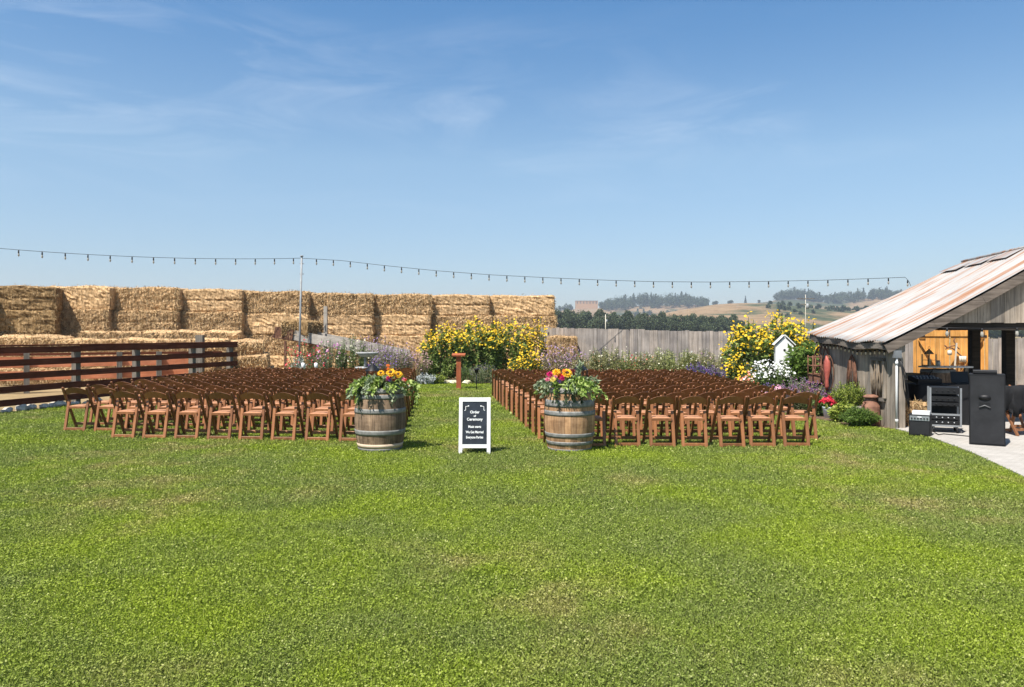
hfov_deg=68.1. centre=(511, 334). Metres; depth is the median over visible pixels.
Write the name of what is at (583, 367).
salvia
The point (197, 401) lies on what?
folding chair
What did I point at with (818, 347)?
wagon wheel
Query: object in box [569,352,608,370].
meadow flowers
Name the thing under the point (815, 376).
crate shelf
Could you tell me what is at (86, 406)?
folding chair
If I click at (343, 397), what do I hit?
folding chair
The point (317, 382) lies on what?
folding chair
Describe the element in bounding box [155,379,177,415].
folding chair
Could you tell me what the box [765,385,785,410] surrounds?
phlox
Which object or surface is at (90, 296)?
straw bale
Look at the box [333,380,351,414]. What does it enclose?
folding chair
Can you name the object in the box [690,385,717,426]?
folding chair
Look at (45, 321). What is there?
straw bale
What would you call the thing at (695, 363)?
meadow flowers
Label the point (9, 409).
rock
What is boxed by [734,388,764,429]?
folding chair
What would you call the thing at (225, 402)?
folding chair
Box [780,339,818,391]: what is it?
green shrub
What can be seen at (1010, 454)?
paved patio
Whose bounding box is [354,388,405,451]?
wine barrel
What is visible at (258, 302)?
straw bale
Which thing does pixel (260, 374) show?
folding chair
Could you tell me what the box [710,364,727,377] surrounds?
salvia
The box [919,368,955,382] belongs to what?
wine barrel
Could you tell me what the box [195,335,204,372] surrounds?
wooden post
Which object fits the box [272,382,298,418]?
folding chair
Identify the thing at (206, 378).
folding chair
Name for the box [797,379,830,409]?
lavender
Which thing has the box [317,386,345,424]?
folding chair
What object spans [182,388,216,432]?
folding chair
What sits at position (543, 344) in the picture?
sunflower shrub
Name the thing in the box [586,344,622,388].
meadow flowers
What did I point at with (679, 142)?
sky
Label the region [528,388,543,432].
folding chair
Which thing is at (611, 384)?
folding chair
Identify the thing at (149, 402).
folding chair
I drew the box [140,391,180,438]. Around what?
folding chair
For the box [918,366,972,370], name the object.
plank bar
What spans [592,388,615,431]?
folding chair
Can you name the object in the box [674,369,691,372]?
folding chair
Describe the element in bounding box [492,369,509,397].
folding chair
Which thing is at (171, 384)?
folding chair
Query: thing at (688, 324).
tree
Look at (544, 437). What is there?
folding chair
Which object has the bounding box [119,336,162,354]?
straw bale
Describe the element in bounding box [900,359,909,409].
hanging cable
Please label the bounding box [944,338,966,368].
iron ornament
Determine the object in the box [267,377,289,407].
folding chair
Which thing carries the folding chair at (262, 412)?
on the lawn at (588, 670)
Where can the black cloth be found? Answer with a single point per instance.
(1014, 400)
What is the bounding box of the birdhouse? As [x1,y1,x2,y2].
[772,335,795,370]
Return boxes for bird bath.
[355,352,379,369]
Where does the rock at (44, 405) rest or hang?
on the ground at (19, 395)
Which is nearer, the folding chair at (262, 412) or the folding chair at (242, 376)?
the folding chair at (262, 412)
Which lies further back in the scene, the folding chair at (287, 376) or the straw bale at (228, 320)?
the straw bale at (228, 320)
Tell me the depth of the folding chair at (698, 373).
18.02 m
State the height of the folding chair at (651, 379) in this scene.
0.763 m
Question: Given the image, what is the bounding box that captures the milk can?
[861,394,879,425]
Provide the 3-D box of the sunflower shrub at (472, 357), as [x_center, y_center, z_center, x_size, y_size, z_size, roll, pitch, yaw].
[-1.250,0.498,26.072,2.236,2.303,1.590,0,0,0]
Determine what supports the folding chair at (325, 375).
on the lawn at (588, 670)
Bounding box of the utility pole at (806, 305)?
[797,295,814,331]
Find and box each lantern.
[365,360,379,376]
[921,349,936,365]
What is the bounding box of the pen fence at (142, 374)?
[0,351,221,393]
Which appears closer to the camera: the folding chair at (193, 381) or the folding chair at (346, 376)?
the folding chair at (193, 381)
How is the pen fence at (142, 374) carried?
on the ground at (19, 395)
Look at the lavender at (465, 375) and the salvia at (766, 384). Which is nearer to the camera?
the salvia at (766, 384)
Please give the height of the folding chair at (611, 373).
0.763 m
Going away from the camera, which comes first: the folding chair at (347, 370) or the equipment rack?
the equipment rack
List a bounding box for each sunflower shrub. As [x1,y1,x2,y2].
[416,320,462,379]
[446,315,507,381]
[480,316,533,379]
[520,317,551,370]
[718,311,776,378]
[750,309,818,380]
[787,317,818,356]
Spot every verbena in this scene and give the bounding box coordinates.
[355,335,395,365]
[368,353,397,368]
[369,341,414,370]
[392,346,432,377]
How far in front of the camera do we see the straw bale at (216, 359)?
24.01 m
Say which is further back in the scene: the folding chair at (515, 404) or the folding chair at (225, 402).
the folding chair at (515, 404)
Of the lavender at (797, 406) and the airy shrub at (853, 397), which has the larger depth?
the lavender at (797, 406)
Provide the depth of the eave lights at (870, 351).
14.60 m
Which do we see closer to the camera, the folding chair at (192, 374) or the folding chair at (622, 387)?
the folding chair at (622, 387)
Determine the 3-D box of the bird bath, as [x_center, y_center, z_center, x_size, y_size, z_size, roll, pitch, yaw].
[-4.259,1.090,22.300,0.720,1.120,0.720,0,0,0]
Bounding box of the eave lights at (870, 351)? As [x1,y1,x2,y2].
[814,341,885,354]
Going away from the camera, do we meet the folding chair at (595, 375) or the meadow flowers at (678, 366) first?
the folding chair at (595, 375)
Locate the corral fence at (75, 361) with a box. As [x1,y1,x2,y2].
[0,342,237,406]
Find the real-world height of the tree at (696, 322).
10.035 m
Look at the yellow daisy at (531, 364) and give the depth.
25.48 m
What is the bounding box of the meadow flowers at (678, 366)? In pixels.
[658,347,698,371]
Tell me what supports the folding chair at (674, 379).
on the lawn at (588, 670)
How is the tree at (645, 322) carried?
on the ground at (19, 395)
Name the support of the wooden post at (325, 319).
on the garden bed
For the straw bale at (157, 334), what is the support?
on the straw bale
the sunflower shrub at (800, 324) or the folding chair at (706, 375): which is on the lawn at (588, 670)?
the folding chair at (706, 375)
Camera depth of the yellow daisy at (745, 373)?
18.48 m
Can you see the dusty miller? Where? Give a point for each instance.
(426, 379)
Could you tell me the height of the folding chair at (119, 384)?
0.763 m
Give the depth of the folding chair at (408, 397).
15.77 m
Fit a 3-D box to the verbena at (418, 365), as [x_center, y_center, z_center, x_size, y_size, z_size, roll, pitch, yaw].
[-3.320,1.004,25.195,1.414,1.292,0.942,0,0,0]
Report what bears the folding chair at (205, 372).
on the lawn at (588, 670)
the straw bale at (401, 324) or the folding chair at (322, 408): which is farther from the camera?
the straw bale at (401, 324)
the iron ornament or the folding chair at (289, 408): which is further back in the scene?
the iron ornament
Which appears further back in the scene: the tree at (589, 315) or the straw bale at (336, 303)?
the tree at (589, 315)
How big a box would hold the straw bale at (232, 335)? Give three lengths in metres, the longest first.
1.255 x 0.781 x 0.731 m
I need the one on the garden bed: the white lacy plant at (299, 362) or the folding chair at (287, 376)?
the white lacy plant at (299, 362)
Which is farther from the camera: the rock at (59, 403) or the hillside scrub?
the hillside scrub
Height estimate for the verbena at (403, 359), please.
1.444 m
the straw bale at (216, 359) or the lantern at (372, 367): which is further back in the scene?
the straw bale at (216, 359)
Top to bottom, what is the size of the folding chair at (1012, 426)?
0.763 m
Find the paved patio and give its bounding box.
[896,413,1023,476]
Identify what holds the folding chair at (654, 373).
on the lawn at (588, 670)
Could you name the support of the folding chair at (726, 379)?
on the lawn at (588, 670)
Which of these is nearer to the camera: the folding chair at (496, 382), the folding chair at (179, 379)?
the folding chair at (179, 379)
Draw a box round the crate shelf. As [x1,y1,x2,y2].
[807,355,821,382]
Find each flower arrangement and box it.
[345,364,420,410]
[533,360,607,408]
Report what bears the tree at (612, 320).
on the ground at (19, 395)
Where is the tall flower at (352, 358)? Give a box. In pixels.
[333,334,370,377]
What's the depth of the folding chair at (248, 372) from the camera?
18.32 m
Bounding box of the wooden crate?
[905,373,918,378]
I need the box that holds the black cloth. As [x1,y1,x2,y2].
[1005,385,1023,416]
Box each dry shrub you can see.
[535,342,575,370]
[559,346,588,369]
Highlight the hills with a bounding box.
[562,297,1023,337]
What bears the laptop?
on the tablecloth
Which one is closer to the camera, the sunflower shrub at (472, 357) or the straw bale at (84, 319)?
the sunflower shrub at (472, 357)
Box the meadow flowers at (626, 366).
[607,346,640,372]
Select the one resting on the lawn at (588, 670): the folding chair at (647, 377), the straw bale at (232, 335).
the folding chair at (647, 377)
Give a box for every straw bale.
[0,283,65,311]
[0,309,63,334]
[0,332,58,335]
[0,334,34,346]
[0,356,33,368]
[0,368,33,385]
[28,333,73,352]
[30,352,54,368]
[31,367,69,383]
[52,284,126,311]
[53,352,90,369]
[54,366,90,382]
[55,337,95,355]
[59,330,78,337]
[61,307,113,331]
[78,330,111,338]
[88,336,128,352]
[88,351,124,368]
[89,367,116,380]
[111,329,147,338]
[112,308,181,330]
[114,285,188,310]
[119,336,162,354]
[123,354,155,366]
[141,329,176,338]
[154,336,194,351]
[172,329,207,338]
[180,310,245,333]
[182,288,246,311]
[192,336,231,351]
[203,329,243,339]
[205,357,225,369]
[205,366,225,371]
[231,338,265,355]
[233,351,273,368]
[244,289,312,315]
[244,311,310,335]
[245,334,310,356]
[270,355,308,368]
[280,318,297,338]
[296,318,323,337]
[308,356,368,373]
[309,333,373,356]
[310,291,374,315]
[310,314,375,336]
[374,292,434,316]
[374,335,430,355]
[375,314,432,335]
[431,293,491,315]
[431,314,492,335]
[490,294,556,316]
[492,314,557,336]
[505,336,539,355]
[547,334,577,359]
[905,395,926,425]
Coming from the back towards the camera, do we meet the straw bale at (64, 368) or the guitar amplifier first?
the straw bale at (64, 368)
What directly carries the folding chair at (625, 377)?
on the lawn at (588, 670)
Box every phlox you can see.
[736,371,776,388]
[743,359,796,402]
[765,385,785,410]
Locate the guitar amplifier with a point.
(920, 424)
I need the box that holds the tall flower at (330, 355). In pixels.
[307,338,349,369]
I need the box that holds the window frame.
[870,357,886,401]
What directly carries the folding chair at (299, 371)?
on the lawn at (588, 670)
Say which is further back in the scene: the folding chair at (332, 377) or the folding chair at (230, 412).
the folding chair at (332, 377)
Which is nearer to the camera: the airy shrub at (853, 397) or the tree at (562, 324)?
the airy shrub at (853, 397)
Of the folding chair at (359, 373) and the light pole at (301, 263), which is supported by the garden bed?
the light pole at (301, 263)
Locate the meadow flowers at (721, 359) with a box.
[697,348,724,371]
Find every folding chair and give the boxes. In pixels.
[61,387,100,430]
[86,384,123,425]
[92,387,130,430]
[109,391,150,437]
[110,381,140,419]
[115,384,146,424]
[122,388,159,428]
[131,379,156,415]
[138,381,171,420]
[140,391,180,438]
[144,384,179,424]
[151,377,173,408]
[153,388,189,428]
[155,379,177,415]
[163,382,192,416]
[166,375,186,378]
[172,391,210,438]
[173,377,194,408]
[173,385,202,425]
[182,379,204,413]
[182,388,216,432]
[184,373,203,387]
[189,375,208,378]
[190,382,217,417]
[196,377,220,408]
[197,371,215,375]
[200,385,229,426]
[204,392,243,439]
[205,373,224,400]
[206,379,232,410]
[210,370,227,373]
[212,375,232,404]
[214,388,247,429]
[217,382,245,420]
[219,371,236,375]
[219,377,240,402]
[222,368,239,371]
[229,373,247,404]
[230,379,256,416]
[230,385,261,426]
[231,370,249,376]
[233,375,252,391]
[236,392,271,439]
[239,371,257,392]
[243,377,268,406]
[243,382,272,421]
[245,388,279,429]
[249,370,266,373]
[250,367,266,369]
[251,373,271,388]
[256,375,275,379]
[256,380,280,412]
[259,385,290,424]
[260,368,276,371]
[261,371,280,385]
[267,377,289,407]
[268,392,304,440]
[272,370,289,376]
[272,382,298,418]
[273,373,292,402]
[277,375,297,408]
[277,389,305,430]
[281,380,308,417]
[283,372,301,375]
[288,385,319,424]
[290,377,311,406]
[291,370,308,373]
[297,373,316,401]
[297,383,326,418]
[299,369,317,380]
[299,375,319,380]
[302,392,338,440]
[307,380,329,416]
[308,389,339,430]
[311,370,328,373]
[314,378,335,405]
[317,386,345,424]
[319,369,337,381]
[321,373,339,377]
[321,375,341,403]
[326,383,349,416]
[327,372,345,391]
[332,370,349,374]
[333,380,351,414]
[336,393,355,441]
[338,369,355,378]
[339,378,360,407]
[341,389,354,434]
[343,375,360,406]
[345,374,364,402]
[347,386,354,424]
[348,372,365,375]
[393,374,414,404]
[395,370,414,396]
[396,369,413,386]
[399,368,417,392]
[399,378,410,410]
[402,376,412,407]
[404,381,410,416]
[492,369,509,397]
[495,370,512,398]
[497,372,516,402]
[500,374,519,405]
[504,376,524,409]
[509,378,530,412]
[511,369,527,373]
[513,380,535,417]
[518,382,541,421]
[519,372,537,389]
[522,385,544,427]
[526,375,546,392]
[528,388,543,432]
[535,393,546,438]
[543,396,547,446]
[588,374,606,377]
[592,380,614,412]
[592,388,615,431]
[592,396,608,446]
[593,376,613,404]
[597,382,622,416]
[597,392,626,439]
[599,378,620,408]
[602,372,620,375]
[607,385,632,422]
[608,396,642,446]
[609,374,628,385]
[615,375,635,404]
[616,388,644,431]
[618,380,640,412]
[619,370,636,374]
[623,378,644,382]
[625,372,643,375]
[626,382,651,422]
[628,392,659,439]
[630,374,649,388]
[634,385,660,426]
[636,376,657,404]
[638,369,654,372]
[640,370,657,374]
[642,396,677,446]
[643,380,667,414]
[644,378,666,408]
[645,372,664,398]
[646,388,676,432]
[652,374,671,405]
[654,382,677,421]
[655,369,672,371]
[659,371,677,374]
[659,375,680,404]
[660,392,692,439]
[661,385,689,423]
[667,372,686,375]
[668,378,689,382]
[668,380,694,413]
[673,374,692,377]
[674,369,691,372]
[675,388,704,430]
[675,396,709,446]
[680,370,697,395]
[680,382,704,415]
[681,375,701,379]
[688,372,706,375]
[688,378,711,404]
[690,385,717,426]
[690,392,724,439]
[693,374,714,395]
[697,380,720,388]
[703,375,724,409]
[703,382,730,421]
[703,388,736,429]
[709,396,747,447]
[714,378,735,409]
[717,385,747,423]
[722,380,746,412]
[722,392,755,439]
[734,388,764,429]
[735,382,759,421]
[739,396,777,446]
[746,385,774,423]
[753,392,785,439]
[763,388,796,431]
[775,396,812,446]
[785,392,819,439]
[1005,410,1023,435]
[1008,385,1023,427]
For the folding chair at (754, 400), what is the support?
on the lawn at (588, 670)
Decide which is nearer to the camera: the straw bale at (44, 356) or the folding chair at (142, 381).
the folding chair at (142, 381)
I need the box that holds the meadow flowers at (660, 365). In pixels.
[642,348,676,370]
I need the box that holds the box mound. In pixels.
[838,405,882,426]
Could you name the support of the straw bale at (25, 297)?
on the straw bale at (45, 321)
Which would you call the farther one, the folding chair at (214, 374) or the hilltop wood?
the hilltop wood
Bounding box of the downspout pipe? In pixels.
[892,350,901,427]
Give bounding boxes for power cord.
[934,432,968,436]
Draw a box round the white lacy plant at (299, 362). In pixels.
[290,352,306,376]
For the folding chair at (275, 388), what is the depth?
13.41 m
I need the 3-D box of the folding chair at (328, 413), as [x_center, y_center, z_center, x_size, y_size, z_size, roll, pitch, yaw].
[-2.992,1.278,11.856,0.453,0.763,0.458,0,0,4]
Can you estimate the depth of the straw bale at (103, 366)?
24.02 m
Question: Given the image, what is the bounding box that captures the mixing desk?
[908,369,941,383]
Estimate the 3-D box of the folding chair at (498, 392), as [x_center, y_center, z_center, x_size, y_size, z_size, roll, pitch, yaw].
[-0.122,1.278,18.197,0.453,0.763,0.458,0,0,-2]
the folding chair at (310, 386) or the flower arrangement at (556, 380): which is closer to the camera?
the flower arrangement at (556, 380)
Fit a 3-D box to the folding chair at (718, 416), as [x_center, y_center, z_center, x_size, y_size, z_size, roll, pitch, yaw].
[3.202,1.278,11.222,0.453,0.763,0.458,0,0,-2]
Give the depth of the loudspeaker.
11.06 m
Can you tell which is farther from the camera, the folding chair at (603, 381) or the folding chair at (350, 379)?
the folding chair at (350, 379)
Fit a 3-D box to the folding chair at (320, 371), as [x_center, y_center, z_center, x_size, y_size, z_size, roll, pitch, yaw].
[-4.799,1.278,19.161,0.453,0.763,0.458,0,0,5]
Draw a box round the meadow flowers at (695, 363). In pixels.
[678,348,713,369]
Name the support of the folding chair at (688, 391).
on the lawn at (588, 670)
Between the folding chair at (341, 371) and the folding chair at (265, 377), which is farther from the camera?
the folding chair at (341, 371)
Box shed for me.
[807,246,1023,428]
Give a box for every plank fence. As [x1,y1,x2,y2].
[540,327,912,372]
[988,338,1023,384]
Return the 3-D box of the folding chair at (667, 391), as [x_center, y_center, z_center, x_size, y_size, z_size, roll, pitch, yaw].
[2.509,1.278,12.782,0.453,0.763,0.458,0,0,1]
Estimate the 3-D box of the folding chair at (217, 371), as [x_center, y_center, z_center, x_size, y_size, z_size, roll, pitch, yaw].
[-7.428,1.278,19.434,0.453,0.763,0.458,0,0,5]
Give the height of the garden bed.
0.001 m
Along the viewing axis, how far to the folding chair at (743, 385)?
14.15 m
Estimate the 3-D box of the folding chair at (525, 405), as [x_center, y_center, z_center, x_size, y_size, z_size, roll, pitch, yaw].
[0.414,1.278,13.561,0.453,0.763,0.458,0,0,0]
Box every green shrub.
[420,357,455,379]
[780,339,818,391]
[804,395,823,415]
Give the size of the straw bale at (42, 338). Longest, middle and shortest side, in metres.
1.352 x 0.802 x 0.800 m
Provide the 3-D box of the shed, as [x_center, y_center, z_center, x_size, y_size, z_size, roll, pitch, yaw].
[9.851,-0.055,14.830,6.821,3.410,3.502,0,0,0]
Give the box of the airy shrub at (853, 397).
[828,379,865,405]
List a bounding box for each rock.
[2,407,12,411]
[15,404,28,410]
[27,404,36,409]
[39,403,49,408]
[50,401,66,406]
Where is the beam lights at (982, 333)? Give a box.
[928,327,1023,336]
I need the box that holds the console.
[973,369,996,373]
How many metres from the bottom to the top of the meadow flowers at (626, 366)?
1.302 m
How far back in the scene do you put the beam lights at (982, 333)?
12.99 m
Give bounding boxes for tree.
[555,309,574,327]
[567,310,586,328]
[581,310,594,327]
[586,308,609,328]
[607,313,618,328]
[609,311,621,329]
[620,310,636,329]
[635,312,654,329]
[653,311,668,330]
[665,314,684,330]
[671,314,694,334]
[690,314,707,330]
[699,316,723,331]
[718,316,727,331]
[725,314,743,331]
[984,330,1000,337]
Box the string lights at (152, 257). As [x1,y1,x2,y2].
[0,248,293,264]
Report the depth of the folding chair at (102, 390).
12.91 m
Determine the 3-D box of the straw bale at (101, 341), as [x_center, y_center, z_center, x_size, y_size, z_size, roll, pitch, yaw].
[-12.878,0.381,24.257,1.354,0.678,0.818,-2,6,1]
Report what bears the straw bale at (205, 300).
on the straw bale at (228, 320)
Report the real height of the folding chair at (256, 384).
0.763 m
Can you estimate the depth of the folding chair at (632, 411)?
11.89 m
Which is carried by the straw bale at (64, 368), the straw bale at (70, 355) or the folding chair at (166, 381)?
the straw bale at (70, 355)
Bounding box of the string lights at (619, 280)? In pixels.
[303,258,910,287]
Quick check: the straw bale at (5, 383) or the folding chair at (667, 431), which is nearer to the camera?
the folding chair at (667, 431)
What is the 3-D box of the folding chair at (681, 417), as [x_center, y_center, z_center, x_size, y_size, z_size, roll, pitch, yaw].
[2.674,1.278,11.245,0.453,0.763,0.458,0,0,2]
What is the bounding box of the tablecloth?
[905,383,968,424]
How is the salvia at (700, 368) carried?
on the garden bed
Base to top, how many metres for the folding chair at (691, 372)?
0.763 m
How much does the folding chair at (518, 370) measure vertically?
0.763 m
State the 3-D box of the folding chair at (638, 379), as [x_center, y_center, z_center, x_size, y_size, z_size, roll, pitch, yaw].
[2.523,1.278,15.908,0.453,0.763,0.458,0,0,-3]
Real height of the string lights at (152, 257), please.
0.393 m
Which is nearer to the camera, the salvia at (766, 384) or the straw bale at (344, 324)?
the salvia at (766, 384)
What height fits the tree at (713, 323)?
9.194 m
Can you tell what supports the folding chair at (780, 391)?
on the lawn at (588, 670)
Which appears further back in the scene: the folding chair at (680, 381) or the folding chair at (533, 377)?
the folding chair at (533, 377)
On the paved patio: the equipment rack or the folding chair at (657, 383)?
the equipment rack
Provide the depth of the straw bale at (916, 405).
13.44 m
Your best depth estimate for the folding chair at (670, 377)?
16.48 m
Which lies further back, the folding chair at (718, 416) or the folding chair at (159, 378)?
the folding chair at (159, 378)
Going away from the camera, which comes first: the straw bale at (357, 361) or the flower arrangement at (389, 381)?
the flower arrangement at (389, 381)
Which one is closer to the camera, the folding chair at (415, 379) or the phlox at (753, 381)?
the phlox at (753, 381)
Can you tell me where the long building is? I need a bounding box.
[575,301,597,308]
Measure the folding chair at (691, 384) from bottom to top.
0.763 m
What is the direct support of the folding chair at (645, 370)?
on the lawn at (588, 670)
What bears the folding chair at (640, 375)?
on the lawn at (588, 670)
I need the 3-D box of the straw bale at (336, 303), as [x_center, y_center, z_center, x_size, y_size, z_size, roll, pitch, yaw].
[-6.600,-1.128,29.369,2.896,1.144,1.565,0,0,-1]
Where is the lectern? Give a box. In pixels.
[452,353,465,388]
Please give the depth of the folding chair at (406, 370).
19.52 m
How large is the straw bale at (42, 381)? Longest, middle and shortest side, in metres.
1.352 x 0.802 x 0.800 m
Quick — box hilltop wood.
[773,286,902,303]
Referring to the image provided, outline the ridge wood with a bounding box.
[555,291,710,315]
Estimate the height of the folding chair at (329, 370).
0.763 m
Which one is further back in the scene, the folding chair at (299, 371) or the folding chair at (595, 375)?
the folding chair at (299, 371)
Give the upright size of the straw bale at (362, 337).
1.106 m
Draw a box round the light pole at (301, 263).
[298,255,303,354]
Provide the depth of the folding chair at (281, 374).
17.40 m
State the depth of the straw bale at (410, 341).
28.99 m
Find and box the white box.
[912,410,930,414]
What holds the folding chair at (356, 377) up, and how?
on the lawn at (588, 670)
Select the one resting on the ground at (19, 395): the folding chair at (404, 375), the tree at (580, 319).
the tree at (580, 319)
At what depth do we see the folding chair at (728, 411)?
11.90 m
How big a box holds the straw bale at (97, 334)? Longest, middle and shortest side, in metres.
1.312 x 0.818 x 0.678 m
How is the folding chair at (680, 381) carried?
on the lawn at (588, 670)
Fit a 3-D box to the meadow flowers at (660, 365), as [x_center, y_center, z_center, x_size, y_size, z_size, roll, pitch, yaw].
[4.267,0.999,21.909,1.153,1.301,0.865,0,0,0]
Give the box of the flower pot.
[818,395,836,417]
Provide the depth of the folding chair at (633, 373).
18.01 m
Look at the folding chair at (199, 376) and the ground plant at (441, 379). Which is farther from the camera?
the ground plant at (441, 379)
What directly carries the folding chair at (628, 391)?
on the lawn at (588, 670)
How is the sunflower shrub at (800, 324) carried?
on the garden bed
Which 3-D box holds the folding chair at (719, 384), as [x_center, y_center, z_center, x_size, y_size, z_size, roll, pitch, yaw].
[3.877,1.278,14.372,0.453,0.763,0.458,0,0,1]
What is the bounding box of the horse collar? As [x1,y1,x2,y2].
[846,354,856,388]
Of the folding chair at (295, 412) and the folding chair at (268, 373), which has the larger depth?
the folding chair at (268, 373)
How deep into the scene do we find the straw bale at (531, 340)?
29.65 m
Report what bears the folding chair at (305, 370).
on the lawn at (588, 670)
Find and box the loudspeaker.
[969,373,1004,446]
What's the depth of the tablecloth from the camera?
13.59 m
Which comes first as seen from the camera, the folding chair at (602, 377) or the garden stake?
the folding chair at (602, 377)
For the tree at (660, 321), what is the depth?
293.87 m
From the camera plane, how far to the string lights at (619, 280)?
24.70 m
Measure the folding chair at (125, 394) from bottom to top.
0.763 m
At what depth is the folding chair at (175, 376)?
16.81 m
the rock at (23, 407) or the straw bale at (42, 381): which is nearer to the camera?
the rock at (23, 407)
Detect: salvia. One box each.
[573,359,587,376]
[686,361,719,375]
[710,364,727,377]
[762,382,774,408]
[806,380,823,395]
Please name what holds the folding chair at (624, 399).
on the lawn at (588, 670)
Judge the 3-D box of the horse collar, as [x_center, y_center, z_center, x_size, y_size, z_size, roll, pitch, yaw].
[6.600,0.743,14.720,0.037,0.714,0.448,0,0,0]
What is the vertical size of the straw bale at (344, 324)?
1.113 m
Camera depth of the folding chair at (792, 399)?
11.13 m
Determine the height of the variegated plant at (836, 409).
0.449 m
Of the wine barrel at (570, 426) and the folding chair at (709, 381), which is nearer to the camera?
the wine barrel at (570, 426)
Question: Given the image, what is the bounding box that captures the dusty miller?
[416,372,439,383]
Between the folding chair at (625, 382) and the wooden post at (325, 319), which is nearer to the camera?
the folding chair at (625, 382)
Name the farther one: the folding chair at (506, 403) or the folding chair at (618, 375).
the folding chair at (618, 375)
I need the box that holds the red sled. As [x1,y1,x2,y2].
[823,355,833,389]
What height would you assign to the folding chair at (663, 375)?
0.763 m
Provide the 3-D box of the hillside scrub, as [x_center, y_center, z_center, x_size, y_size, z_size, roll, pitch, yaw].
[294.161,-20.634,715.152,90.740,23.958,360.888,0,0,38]
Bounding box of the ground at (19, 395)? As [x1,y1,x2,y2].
[0,338,1016,429]
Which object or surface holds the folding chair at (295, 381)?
on the lawn at (588, 670)
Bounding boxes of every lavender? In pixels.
[461,365,474,382]
[469,363,496,383]
[777,376,814,409]
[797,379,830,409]
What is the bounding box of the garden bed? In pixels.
[424,379,890,428]
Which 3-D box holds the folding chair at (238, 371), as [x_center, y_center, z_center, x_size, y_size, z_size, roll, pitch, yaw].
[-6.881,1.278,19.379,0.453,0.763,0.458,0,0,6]
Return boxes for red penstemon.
[284,339,329,376]
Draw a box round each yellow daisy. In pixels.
[507,345,544,377]
[720,352,749,379]
[735,362,757,379]
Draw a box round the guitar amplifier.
[909,413,931,435]
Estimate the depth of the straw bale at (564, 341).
25.70 m
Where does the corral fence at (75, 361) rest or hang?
on the lawn at (588, 670)
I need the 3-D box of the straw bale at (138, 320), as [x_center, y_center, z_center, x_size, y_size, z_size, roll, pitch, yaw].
[-13.448,-0.437,28.236,2.733,1.165,1.585,0,0,1]
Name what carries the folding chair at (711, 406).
on the lawn at (588, 670)
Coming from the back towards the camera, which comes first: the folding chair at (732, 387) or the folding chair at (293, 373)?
the folding chair at (293, 373)
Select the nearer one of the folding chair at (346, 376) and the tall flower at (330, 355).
the folding chair at (346, 376)
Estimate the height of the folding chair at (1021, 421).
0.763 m
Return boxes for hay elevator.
[272,327,416,368]
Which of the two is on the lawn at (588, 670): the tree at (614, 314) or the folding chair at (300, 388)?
the folding chair at (300, 388)
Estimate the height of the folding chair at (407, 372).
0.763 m
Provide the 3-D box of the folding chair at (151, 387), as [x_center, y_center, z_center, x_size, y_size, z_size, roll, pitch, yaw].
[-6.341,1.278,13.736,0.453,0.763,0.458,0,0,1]
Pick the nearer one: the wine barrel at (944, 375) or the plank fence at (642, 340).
the wine barrel at (944, 375)
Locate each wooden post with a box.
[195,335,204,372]
[324,306,327,358]
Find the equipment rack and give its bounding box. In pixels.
[927,386,961,432]
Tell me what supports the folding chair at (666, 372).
on the lawn at (588, 670)
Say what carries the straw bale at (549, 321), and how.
on the straw bale at (531, 340)
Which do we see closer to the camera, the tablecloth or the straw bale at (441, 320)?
the tablecloth
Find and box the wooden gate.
[913,330,987,372]
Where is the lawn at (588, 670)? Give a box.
[0,384,1023,686]
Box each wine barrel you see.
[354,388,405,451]
[544,386,594,451]
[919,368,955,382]
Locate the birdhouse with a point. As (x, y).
(781, 343)
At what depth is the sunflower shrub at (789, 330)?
19.18 m
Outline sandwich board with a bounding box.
[459,398,490,453]
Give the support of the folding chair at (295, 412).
on the lawn at (588, 670)
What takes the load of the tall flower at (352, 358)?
on the garden bed
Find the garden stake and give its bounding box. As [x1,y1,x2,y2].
[474,368,478,389]
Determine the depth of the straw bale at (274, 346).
28.37 m
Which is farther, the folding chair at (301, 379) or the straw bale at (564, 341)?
the straw bale at (564, 341)
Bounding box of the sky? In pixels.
[0,0,1023,308]
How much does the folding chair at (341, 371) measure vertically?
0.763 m
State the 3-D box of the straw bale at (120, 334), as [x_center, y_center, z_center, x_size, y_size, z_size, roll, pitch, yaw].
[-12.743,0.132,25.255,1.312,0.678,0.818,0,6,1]
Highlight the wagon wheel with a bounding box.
[813,345,830,385]
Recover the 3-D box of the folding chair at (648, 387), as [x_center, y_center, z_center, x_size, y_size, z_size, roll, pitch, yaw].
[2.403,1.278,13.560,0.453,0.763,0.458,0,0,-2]
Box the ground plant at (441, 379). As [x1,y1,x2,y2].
[433,374,445,383]
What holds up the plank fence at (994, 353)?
on the ground at (19, 395)
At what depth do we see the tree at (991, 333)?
285.95 m
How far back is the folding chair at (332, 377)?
16.48 m
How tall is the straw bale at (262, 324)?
1.165 m
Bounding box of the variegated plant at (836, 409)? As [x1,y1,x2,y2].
[825,400,852,422]
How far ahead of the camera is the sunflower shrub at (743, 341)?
19.04 m
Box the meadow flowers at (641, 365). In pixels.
[626,351,660,370]
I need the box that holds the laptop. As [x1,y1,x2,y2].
[950,371,968,383]
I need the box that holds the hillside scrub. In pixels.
[765,300,870,318]
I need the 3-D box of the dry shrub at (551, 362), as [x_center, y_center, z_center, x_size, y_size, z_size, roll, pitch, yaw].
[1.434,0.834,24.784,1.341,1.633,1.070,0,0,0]
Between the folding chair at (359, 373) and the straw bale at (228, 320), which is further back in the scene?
the straw bale at (228, 320)
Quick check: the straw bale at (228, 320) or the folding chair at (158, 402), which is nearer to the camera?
the folding chair at (158, 402)

